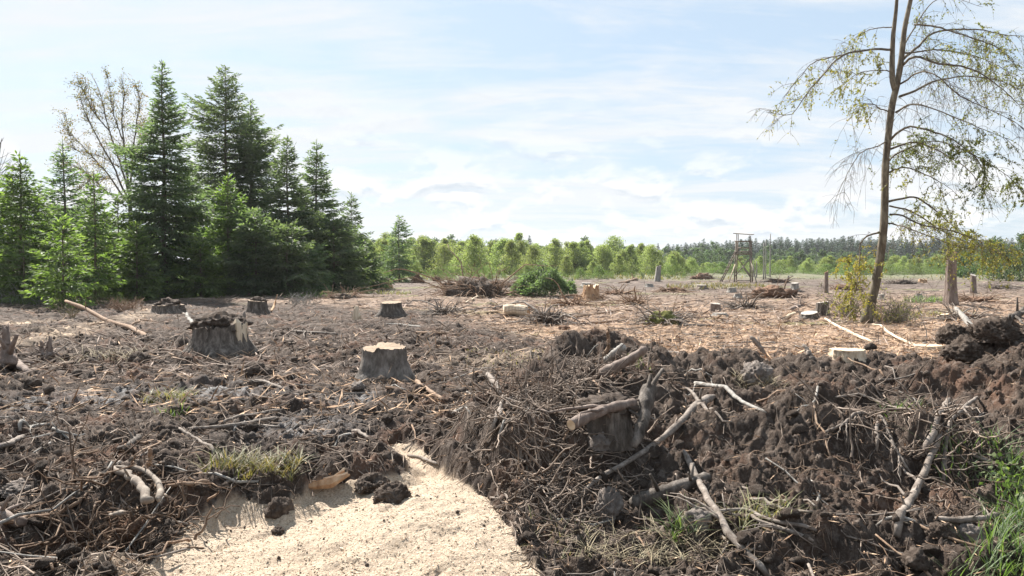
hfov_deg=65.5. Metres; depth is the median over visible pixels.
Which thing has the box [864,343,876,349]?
soil clod
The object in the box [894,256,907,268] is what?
scrub tree
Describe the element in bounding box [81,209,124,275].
spruce tree
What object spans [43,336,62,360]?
root stump
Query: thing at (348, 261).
spruce tree
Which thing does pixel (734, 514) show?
stick
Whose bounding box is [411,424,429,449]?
stick
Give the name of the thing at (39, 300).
bush
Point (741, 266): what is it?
shrub
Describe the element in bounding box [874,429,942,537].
branch
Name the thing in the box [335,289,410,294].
grass
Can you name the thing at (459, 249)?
birch tree
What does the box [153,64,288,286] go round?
spruce tree
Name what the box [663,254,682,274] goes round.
birch tree
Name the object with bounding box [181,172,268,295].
spruce tree
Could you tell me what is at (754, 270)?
shrub
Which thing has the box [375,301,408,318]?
tree stump
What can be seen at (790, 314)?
branch
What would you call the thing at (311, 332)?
branch
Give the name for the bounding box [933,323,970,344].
soil clod
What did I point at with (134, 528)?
soil clod
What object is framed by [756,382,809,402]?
stick
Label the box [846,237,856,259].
spruce tree
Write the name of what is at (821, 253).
scrub tree
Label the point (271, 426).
stick
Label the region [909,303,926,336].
sapling
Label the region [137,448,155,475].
root
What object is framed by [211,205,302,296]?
spruce tree
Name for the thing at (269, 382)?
branch
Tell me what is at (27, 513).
stick
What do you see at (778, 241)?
spruce tree
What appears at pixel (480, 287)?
brush pile
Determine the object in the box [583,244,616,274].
birch tree
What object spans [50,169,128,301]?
spruce tree
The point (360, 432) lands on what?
branch
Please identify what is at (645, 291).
sapling
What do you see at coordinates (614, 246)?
birch tree
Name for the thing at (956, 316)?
slash heap
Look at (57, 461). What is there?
stick
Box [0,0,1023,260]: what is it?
sky
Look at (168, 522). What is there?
soil clod
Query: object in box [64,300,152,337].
branch
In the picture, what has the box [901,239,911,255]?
spruce tree
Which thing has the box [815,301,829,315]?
tree stump
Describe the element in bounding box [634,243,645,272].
birch tree
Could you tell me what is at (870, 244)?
spruce tree
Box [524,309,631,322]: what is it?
branch
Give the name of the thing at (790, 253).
broadleaf tree
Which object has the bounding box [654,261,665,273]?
birch tree
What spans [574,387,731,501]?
branch
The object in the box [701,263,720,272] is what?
shrub
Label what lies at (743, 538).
soil clod
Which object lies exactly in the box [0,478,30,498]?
soil clod
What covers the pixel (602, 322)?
branch
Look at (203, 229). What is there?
spruce tree
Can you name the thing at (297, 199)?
spruce tree
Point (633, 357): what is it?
branch
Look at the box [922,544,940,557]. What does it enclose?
soil clod
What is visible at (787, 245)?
spruce tree
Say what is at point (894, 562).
soil clod
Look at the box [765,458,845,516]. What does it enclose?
stick
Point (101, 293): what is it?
shrub
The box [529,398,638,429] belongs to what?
branch
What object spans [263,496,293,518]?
soil clod
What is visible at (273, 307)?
branch
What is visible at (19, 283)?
spruce tree
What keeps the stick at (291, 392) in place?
on the ground at (358, 463)
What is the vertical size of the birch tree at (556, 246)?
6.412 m
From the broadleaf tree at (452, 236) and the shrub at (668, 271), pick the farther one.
the broadleaf tree at (452, 236)
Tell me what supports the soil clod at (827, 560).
on the soil bank
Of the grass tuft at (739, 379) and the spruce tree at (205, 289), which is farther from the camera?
the spruce tree at (205, 289)
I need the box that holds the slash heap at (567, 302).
[537,278,606,306]
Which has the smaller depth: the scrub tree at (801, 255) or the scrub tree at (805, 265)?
the scrub tree at (805, 265)
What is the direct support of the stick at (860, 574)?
on the soil bank
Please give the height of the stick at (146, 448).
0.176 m
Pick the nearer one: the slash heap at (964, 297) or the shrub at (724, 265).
the slash heap at (964, 297)
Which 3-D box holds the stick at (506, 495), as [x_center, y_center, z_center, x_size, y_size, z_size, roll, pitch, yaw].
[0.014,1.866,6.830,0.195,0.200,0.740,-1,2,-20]
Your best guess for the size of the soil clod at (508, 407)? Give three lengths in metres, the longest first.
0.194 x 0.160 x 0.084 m
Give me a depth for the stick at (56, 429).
8.55 m
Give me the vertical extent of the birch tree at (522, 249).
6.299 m
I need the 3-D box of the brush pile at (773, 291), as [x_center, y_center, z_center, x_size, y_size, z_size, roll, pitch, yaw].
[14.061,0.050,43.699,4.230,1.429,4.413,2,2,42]
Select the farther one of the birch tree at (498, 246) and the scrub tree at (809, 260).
the scrub tree at (809, 260)
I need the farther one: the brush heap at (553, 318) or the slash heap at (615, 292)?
the slash heap at (615, 292)
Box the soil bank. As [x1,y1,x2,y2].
[462,320,1023,575]
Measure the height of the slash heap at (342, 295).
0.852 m
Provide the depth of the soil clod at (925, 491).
7.06 m
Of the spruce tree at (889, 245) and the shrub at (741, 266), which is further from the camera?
the spruce tree at (889, 245)
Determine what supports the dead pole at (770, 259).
on the ground at (358, 463)
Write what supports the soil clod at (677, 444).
on the soil bank
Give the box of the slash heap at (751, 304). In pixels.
[706,288,780,308]
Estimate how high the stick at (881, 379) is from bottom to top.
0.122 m
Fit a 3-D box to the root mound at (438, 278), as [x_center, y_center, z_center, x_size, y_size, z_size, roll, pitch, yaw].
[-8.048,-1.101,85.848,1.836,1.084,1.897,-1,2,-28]
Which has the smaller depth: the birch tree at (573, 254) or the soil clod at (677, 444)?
the soil clod at (677, 444)
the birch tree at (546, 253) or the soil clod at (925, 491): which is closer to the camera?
the soil clod at (925, 491)
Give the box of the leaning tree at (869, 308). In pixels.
[747,0,1023,323]
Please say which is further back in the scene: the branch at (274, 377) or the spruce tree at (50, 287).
the spruce tree at (50, 287)
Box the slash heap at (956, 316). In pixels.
[917,298,1001,320]
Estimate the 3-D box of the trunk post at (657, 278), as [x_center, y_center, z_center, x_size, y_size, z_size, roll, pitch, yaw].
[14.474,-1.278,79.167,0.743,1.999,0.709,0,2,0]
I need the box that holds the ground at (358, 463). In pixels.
[0,269,1023,575]
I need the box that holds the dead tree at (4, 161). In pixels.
[0,138,14,193]
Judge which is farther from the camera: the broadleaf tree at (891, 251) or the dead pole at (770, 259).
the broadleaf tree at (891, 251)
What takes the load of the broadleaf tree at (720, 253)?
on the ground at (358, 463)
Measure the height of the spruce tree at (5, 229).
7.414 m
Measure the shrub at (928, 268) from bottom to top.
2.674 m
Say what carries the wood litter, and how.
on the ground at (358, 463)
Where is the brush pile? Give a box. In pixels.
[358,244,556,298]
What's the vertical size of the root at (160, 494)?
0.171 m
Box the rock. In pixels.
[593,486,623,525]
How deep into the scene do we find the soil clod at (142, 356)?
15.13 m
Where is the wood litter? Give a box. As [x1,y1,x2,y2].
[0,301,1023,575]
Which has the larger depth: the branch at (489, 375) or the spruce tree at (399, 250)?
the spruce tree at (399, 250)
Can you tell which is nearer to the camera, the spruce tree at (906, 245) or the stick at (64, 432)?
the stick at (64, 432)
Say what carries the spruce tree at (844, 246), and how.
on the ground at (358, 463)
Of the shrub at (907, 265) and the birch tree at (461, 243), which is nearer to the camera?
the shrub at (907, 265)
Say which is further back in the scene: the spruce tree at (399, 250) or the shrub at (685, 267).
the shrub at (685, 267)
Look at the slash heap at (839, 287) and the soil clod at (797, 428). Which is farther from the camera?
the slash heap at (839, 287)
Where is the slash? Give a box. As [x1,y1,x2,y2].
[0,275,1023,379]
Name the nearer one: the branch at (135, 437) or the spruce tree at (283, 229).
the branch at (135, 437)
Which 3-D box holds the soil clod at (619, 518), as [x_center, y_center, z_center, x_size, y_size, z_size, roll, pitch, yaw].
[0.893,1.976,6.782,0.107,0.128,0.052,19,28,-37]
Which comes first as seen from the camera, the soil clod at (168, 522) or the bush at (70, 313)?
the soil clod at (168, 522)
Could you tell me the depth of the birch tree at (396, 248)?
153.47 m
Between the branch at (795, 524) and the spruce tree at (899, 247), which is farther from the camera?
the spruce tree at (899, 247)
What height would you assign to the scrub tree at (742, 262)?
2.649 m
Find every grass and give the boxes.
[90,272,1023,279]
[283,290,334,297]
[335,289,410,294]
[465,348,538,370]
[666,281,769,289]
[861,308,974,318]
[903,421,1023,575]
[904,295,942,302]
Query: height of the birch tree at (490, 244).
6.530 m
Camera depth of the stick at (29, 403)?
10.57 m
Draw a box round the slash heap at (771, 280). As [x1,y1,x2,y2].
[759,269,804,282]
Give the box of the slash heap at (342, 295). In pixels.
[310,284,388,298]
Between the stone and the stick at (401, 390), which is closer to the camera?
the stick at (401, 390)
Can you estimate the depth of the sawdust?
6.16 m
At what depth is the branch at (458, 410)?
9.02 m
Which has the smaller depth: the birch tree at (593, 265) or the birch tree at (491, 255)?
the birch tree at (593, 265)
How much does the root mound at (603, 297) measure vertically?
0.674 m
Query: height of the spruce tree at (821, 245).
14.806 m
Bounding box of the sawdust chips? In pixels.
[12,414,553,575]
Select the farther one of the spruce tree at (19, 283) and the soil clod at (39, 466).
the spruce tree at (19, 283)
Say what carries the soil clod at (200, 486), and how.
on the ground at (358, 463)
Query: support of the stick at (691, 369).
on the soil bank
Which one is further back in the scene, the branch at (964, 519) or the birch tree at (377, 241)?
the birch tree at (377, 241)
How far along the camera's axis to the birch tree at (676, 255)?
139.61 m
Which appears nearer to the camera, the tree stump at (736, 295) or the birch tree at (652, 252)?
the tree stump at (736, 295)
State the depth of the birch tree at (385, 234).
182.84 m
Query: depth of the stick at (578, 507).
6.88 m
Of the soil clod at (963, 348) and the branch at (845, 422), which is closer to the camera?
the branch at (845, 422)
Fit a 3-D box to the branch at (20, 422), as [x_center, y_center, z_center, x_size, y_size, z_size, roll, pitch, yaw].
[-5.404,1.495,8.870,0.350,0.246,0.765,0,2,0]
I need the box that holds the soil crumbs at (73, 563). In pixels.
[0,336,1023,575]
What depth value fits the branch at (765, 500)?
6.29 m
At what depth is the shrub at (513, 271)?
90.00 m
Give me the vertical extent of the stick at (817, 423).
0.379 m
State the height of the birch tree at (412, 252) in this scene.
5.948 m
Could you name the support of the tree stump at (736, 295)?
on the ground at (358, 463)
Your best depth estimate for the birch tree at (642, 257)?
149.76 m
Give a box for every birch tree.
[371,238,397,275]
[372,238,383,256]
[376,241,400,272]
[380,231,392,238]
[384,236,410,271]
[401,237,418,256]
[405,244,420,265]
[406,255,422,278]
[410,237,441,273]
[414,235,426,243]
[414,239,446,272]
[426,243,465,274]
[438,238,450,267]
[438,244,476,269]
[446,254,468,275]
[450,234,491,276]
[456,241,473,267]
[474,237,490,255]
[480,240,507,273]
[481,237,522,274]
[484,249,501,268]
[497,240,524,274]
[508,232,532,263]
[509,240,533,271]
[517,244,549,272]
[531,243,540,258]
[537,238,571,274]
[540,245,558,267]
[556,242,587,273]
[557,241,574,269]
[558,255,574,276]
[572,241,593,272]
[578,239,597,262]
[582,244,593,266]
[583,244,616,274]
[585,261,599,276]
[588,244,617,273]
[603,235,626,261]
[608,254,629,275]
[611,249,638,273]
[623,247,635,272]
[624,244,641,273]
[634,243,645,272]
[635,244,667,273]
[637,246,656,272]
[638,255,654,273]
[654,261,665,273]
[656,250,668,265]
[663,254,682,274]
[664,251,687,272]
[686,257,700,272]
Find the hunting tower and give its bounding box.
[720,233,756,282]
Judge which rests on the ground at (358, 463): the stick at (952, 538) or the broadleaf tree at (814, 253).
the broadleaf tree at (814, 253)
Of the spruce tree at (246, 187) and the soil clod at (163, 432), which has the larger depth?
the spruce tree at (246, 187)
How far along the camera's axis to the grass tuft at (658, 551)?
6.00 m
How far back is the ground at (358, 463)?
12.49 m
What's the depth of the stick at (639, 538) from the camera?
6.13 m
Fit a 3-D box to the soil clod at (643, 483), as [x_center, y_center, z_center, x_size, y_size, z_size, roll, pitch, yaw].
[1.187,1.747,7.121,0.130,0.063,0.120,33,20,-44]
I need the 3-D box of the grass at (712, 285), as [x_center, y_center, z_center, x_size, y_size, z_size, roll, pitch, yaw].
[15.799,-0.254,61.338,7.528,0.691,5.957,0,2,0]
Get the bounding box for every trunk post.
[654,265,660,281]
[824,271,828,292]
[969,274,976,293]
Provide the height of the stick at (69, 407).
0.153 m
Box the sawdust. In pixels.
[142,443,539,575]
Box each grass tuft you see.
[51,346,150,362]
[139,385,199,403]
[153,400,189,420]
[177,445,323,481]
[517,505,604,559]
[560,504,758,569]
[642,491,721,547]
[715,485,812,531]
[730,368,795,388]
[876,396,923,419]
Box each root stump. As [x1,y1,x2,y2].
[0,322,18,368]
[15,357,35,372]
[34,340,46,360]
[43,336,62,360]
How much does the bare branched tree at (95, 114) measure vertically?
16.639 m
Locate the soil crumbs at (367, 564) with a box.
[154,466,517,575]
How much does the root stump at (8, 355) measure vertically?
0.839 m
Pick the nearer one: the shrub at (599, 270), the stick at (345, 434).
the stick at (345, 434)
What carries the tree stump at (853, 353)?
on the soil bank
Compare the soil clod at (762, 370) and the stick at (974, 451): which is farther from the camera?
the soil clod at (762, 370)
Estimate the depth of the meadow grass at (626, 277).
100.25 m
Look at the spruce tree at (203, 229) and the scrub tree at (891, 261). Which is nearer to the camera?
the spruce tree at (203, 229)
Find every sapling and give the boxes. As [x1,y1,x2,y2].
[637,266,654,314]
[874,297,888,333]
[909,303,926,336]
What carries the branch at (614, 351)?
on the soil bank
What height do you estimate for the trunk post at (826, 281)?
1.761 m
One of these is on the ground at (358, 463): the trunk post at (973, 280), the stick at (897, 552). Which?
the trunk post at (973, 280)
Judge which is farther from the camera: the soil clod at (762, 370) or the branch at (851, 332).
the branch at (851, 332)
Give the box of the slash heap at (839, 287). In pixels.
[823,280,868,290]
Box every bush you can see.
[0,280,64,304]
[42,297,87,318]
[96,296,146,311]
[273,289,317,305]
[507,258,577,297]
[792,281,901,317]
[842,292,930,323]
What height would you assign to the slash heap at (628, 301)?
1.062 m
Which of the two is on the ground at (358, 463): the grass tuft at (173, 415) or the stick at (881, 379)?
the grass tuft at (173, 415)
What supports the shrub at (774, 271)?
on the ground at (358, 463)
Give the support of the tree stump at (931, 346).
on the ground at (358, 463)
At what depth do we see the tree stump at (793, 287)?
53.46 m
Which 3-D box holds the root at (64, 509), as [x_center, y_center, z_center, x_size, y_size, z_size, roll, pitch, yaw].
[-3.593,1.748,6.560,0.192,0.176,0.239,0,2,0]
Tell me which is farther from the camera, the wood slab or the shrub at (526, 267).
the shrub at (526, 267)
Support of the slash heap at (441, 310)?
on the ground at (358, 463)
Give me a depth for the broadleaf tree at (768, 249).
332.48 m
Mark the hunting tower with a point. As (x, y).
(750, 254)
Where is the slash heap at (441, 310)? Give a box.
[406,290,495,314]
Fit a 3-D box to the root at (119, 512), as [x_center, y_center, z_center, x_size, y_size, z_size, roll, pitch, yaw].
[-3.181,1.813,6.442,0.318,0.141,0.089,1,2,38]
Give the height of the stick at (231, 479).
0.174 m
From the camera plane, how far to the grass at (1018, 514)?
6.21 m
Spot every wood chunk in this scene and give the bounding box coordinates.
[308,468,349,489]
[352,306,361,319]
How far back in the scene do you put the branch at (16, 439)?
8.19 m
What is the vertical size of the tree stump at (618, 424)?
0.511 m
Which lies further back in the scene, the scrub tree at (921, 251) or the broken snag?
the scrub tree at (921, 251)
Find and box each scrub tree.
[732,256,748,271]
[737,261,745,271]
[744,260,761,271]
[754,256,767,270]
[766,253,777,262]
[782,256,798,272]
[794,251,806,267]
[798,258,816,270]
[798,261,815,272]
[810,255,817,268]
[812,257,834,272]
[816,249,826,267]
[819,255,838,271]
[839,262,851,271]
[857,249,872,262]
[866,258,873,267]
[884,258,894,271]
[885,255,901,269]
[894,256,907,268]
[905,259,915,270]
[910,258,924,269]
[914,248,930,262]
[920,259,930,271]
[927,254,943,269]
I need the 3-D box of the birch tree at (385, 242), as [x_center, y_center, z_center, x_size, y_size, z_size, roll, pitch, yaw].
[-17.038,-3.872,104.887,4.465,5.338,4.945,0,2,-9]
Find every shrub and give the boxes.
[10,288,33,304]
[46,294,75,309]
[89,285,111,303]
[111,291,127,303]
[432,267,442,277]
[436,265,453,276]
[439,267,449,276]
[442,268,458,280]
[463,267,479,276]
[473,266,495,277]
[482,266,497,276]
[505,264,524,279]
[521,265,532,275]
[569,266,585,277]
[574,268,587,279]
[589,265,607,278]
[599,270,615,278]
[661,264,682,276]
[677,265,691,275]
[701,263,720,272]
[709,262,735,273]
[733,262,767,272]
[738,265,762,274]
[757,263,795,274]
[761,261,799,273]
[797,267,811,273]
[809,263,840,274]
[833,262,867,274]
[882,263,911,274]
[898,263,934,274]
[904,262,934,274]
[910,260,943,273]
[917,262,944,273]
[925,263,944,273]
[931,263,945,274]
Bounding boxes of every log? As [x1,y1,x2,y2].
[503,304,530,316]
[618,274,637,282]
[629,463,711,509]
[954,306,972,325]
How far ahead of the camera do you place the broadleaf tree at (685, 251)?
305.57 m
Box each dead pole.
[763,245,764,278]
[765,243,765,278]
[769,234,770,276]
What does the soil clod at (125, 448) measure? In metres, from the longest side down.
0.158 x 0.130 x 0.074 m
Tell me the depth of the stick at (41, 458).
7.61 m
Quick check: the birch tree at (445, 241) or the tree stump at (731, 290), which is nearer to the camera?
the tree stump at (731, 290)
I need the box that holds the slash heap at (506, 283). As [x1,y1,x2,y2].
[491,276,519,286]
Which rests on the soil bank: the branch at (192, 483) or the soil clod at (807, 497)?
the soil clod at (807, 497)
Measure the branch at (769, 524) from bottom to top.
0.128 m
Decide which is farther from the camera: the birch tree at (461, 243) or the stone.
the birch tree at (461, 243)
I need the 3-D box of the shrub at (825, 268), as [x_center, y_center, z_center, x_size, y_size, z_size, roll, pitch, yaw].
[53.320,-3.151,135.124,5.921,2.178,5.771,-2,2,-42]
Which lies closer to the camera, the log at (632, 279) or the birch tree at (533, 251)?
the log at (632, 279)
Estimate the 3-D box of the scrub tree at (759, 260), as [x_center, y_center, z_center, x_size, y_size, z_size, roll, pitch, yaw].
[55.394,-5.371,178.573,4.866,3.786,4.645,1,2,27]
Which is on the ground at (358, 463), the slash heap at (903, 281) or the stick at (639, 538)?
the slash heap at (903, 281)
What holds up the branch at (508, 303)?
on the ground at (358, 463)
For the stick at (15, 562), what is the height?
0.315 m
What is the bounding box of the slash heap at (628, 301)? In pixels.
[591,281,659,304]
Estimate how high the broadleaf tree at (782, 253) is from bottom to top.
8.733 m
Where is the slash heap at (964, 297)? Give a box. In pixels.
[935,286,1018,302]
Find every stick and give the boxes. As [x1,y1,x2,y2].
[0,403,50,408]
[0,479,99,524]
[0,549,138,562]
[2,508,46,524]
[9,546,47,566]
[26,461,120,502]
[27,430,117,438]
[36,446,92,459]
[48,402,88,413]
[50,422,69,444]
[53,450,97,464]
[109,548,186,557]
[125,487,170,550]
[126,514,187,524]
[133,433,167,456]
[136,431,158,443]
[154,464,258,482]
[197,403,234,415]
[228,395,276,405]
[262,424,279,427]
[271,390,312,396]
[294,435,337,439]
[311,407,347,421]
[333,433,351,445]
[343,391,378,394]
[385,386,442,399]
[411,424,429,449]
[489,493,520,515]
[498,408,532,433]
[540,560,628,575]
[546,430,568,471]
[557,518,615,525]
[559,495,596,516]
[635,532,650,560]
[675,381,710,388]
[678,332,735,333]
[685,368,711,375]
[692,341,751,342]
[715,533,728,572]
[722,493,735,516]
[741,486,815,506]
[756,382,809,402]
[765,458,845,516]
[795,386,818,410]
[803,515,902,552]
[807,563,814,575]
[813,405,829,455]
[833,572,864,575]
[836,507,922,515]
[847,357,885,377]
[875,534,931,575]
[876,516,928,526]
[879,371,922,380]
[884,365,909,384]
[919,524,1021,555]
[940,427,1016,481]
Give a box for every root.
[0,494,27,527]
[58,486,92,513]
[105,504,126,518]
[110,466,153,504]
[115,465,168,501]
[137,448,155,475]
[628,368,663,448]
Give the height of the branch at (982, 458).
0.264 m
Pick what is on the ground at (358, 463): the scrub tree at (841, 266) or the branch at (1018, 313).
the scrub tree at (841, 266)
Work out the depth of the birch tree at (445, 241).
152.06 m
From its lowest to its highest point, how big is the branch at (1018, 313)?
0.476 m
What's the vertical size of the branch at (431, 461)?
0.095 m
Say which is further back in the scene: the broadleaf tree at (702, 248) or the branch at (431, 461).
the broadleaf tree at (702, 248)
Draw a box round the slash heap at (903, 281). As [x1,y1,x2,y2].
[881,278,923,283]
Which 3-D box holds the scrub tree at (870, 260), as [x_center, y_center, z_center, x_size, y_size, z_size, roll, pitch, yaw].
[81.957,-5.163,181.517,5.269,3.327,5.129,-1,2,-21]
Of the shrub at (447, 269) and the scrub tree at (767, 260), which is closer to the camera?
the shrub at (447, 269)
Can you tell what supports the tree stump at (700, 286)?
on the ground at (358, 463)
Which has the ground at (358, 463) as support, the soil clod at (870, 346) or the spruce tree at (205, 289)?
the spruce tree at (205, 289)
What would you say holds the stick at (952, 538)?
on the soil bank
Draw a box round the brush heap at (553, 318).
[497,297,587,325]
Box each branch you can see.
[0,416,49,434]
[0,434,36,447]
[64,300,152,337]
[117,428,141,450]
[166,478,230,490]
[178,427,227,452]
[188,415,279,429]
[223,407,281,421]
[226,469,254,492]
[246,379,284,389]
[268,371,325,380]
[271,295,277,310]
[292,327,337,338]
[351,427,367,436]
[379,322,421,327]
[397,379,443,400]
[407,454,437,464]
[415,328,459,336]
[452,406,470,413]
[477,372,506,394]
[481,389,529,414]
[490,394,524,434]
[492,299,527,308]
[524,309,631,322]
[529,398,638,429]
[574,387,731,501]
[586,315,636,323]
[598,346,647,377]
[603,327,610,355]
[603,343,625,362]
[663,450,769,575]
[694,381,766,412]
[703,505,816,531]
[740,514,813,541]
[745,497,812,522]
[750,336,766,354]
[784,312,796,319]
[789,297,805,309]
[802,344,814,359]
[824,318,872,341]
[825,411,868,441]
[835,393,912,416]
[869,415,910,480]
[874,324,914,344]
[874,421,879,451]
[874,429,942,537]
[920,398,990,456]
[935,496,1000,522]
[941,396,982,480]
[969,452,1014,478]
[1008,297,1023,323]
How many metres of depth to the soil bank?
7.58 m
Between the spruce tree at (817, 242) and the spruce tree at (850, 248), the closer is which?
the spruce tree at (817, 242)
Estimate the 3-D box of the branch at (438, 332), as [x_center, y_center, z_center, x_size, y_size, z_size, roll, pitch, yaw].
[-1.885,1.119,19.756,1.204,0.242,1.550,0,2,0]
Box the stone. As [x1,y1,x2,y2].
[351,381,365,389]
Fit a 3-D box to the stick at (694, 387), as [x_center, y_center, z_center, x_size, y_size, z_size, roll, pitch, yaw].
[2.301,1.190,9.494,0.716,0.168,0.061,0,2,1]
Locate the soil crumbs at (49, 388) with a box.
[0,303,541,411]
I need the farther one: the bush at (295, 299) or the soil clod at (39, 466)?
the bush at (295, 299)
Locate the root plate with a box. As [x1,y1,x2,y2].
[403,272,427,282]
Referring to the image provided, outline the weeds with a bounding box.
[957,421,1023,515]
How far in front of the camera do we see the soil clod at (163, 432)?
8.41 m
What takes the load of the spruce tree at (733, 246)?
on the ground at (358, 463)
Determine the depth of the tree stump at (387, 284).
60.81 m
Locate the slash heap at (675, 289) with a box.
[651,284,695,292]
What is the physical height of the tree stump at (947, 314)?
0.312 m
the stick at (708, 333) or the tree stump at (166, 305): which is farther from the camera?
the tree stump at (166, 305)
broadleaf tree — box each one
[447,234,459,242]
[579,235,594,249]
[661,246,670,265]
[671,245,685,258]
[678,248,688,259]
[686,246,696,257]
[690,243,714,262]
[691,247,706,267]
[703,240,722,262]
[711,249,726,268]
[722,248,731,262]
[723,250,738,262]
[732,246,748,260]
[755,244,780,259]
[756,248,769,263]
[772,248,784,260]
[784,247,799,264]
[785,252,797,266]
[794,249,804,265]
[804,247,819,266]
[825,252,839,267]
[836,250,845,257]
[884,249,901,259]
[957,251,978,277]
[966,236,1015,280]
[990,231,1023,281]
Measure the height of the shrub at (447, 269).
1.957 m
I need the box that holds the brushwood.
[68,279,1023,359]
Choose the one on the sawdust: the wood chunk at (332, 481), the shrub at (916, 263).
the wood chunk at (332, 481)
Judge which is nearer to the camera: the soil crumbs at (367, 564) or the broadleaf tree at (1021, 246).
the soil crumbs at (367, 564)
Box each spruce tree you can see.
[0,150,75,302]
[0,170,38,286]
[0,236,59,304]
[0,240,11,295]
[3,138,100,297]
[11,183,81,279]
[17,214,99,309]
[45,201,117,293]
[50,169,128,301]
[72,198,162,296]
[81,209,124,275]
[98,59,229,297]
[105,219,172,300]
[109,208,168,278]
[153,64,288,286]
[159,235,235,298]
[160,222,238,287]
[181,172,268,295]
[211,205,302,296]
[216,98,294,272]
[243,218,329,296]
[248,137,330,291]
[271,239,335,294]
[284,141,370,287]
[310,216,373,292]
[331,191,383,286]
[335,236,396,288]
[378,215,418,282]
[729,241,734,255]
[752,238,761,251]
[774,237,782,249]
[781,241,789,254]
[791,239,799,261]
[801,238,810,253]
[809,239,818,258]
[815,239,822,253]
[819,239,827,251]
[826,239,835,256]
[837,235,850,256]
[839,240,848,256]
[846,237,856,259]
[853,240,860,255]
[857,240,866,255]
[865,236,875,256]
[886,240,897,255]
[887,239,898,252]
[896,239,903,257]
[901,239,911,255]
[902,242,913,259]
[928,239,935,256]
[938,242,948,259]
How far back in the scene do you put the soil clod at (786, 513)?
5.96 m
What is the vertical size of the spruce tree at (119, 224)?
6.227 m
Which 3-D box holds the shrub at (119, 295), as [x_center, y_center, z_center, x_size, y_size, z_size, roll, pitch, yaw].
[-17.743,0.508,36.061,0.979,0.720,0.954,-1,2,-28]
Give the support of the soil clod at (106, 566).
on the ground at (358, 463)
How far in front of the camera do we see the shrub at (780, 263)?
143.85 m
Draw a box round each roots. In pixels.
[0,325,1023,575]
[409,332,1023,558]
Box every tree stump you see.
[150,297,187,314]
[178,309,257,359]
[245,296,270,314]
[354,342,414,382]
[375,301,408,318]
[380,279,392,288]
[575,392,639,451]
[578,284,602,300]
[696,285,707,288]
[709,303,721,311]
[711,313,728,316]
[726,287,736,292]
[733,294,742,298]
[790,282,800,290]
[798,311,819,318]
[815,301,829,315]
[828,348,866,362]
[912,344,943,350]
[936,313,949,321]
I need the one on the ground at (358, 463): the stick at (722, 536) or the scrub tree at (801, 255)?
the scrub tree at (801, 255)
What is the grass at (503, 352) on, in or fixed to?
on the ground at (358, 463)
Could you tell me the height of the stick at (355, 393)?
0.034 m
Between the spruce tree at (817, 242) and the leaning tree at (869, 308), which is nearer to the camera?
the leaning tree at (869, 308)
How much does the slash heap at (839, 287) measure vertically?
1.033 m
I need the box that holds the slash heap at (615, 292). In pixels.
[599,281,639,294]
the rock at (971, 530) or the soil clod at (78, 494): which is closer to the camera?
the rock at (971, 530)
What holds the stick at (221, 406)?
on the ground at (358, 463)
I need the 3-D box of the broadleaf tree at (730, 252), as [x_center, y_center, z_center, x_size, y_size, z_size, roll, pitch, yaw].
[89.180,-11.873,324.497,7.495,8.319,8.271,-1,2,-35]
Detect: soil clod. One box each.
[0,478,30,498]
[21,376,41,386]
[27,517,44,530]
[33,458,47,477]
[33,557,58,572]
[55,542,81,562]
[67,490,85,504]
[98,561,116,575]
[115,516,145,541]
[122,445,134,453]
[127,351,150,363]
[158,429,171,439]
[163,516,177,527]
[191,402,199,409]
[196,482,206,490]
[207,417,218,425]
[238,361,275,378]
[243,421,258,431]
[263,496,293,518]
[271,526,283,535]
[354,472,389,493]
[372,480,411,504]
[382,413,393,423]
[502,403,515,411]
[520,531,536,541]
[558,325,569,329]
[558,511,575,521]
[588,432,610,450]
[596,470,607,483]
[614,516,622,525]
[636,570,647,574]
[638,479,648,488]
[647,567,659,575]
[671,439,684,449]
[674,509,686,519]
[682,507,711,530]
[717,550,727,559]
[736,531,752,544]
[736,547,746,554]
[740,360,773,384]
[745,484,770,495]
[777,507,800,518]
[785,410,798,418]
[791,423,806,434]
[791,556,805,566]
[803,495,813,501]
[817,556,835,570]
[844,363,854,371]
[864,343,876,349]
[889,557,901,571]
[901,546,929,571]
[904,491,916,502]
[921,487,929,496]
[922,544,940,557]
[924,521,960,541]
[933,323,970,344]
[939,334,996,362]
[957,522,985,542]
[964,316,1021,343]
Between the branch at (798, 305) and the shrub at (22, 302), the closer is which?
the branch at (798, 305)
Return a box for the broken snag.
[943,250,958,304]
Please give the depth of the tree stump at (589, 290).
40.74 m
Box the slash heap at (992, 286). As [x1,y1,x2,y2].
[978,276,1022,288]
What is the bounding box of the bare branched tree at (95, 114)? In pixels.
[44,65,152,227]
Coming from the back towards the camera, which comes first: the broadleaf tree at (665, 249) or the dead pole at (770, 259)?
the broadleaf tree at (665, 249)
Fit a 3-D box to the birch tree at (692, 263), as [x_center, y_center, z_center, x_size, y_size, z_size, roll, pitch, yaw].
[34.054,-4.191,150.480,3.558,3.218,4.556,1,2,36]
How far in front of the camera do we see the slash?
25.17 m
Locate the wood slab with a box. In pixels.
[182,312,192,321]
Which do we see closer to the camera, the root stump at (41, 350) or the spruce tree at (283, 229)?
the root stump at (41, 350)
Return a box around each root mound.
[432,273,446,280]
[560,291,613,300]
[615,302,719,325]
[683,270,720,278]
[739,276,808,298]
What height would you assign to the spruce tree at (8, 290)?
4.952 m
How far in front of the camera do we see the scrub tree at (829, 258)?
164.98 m

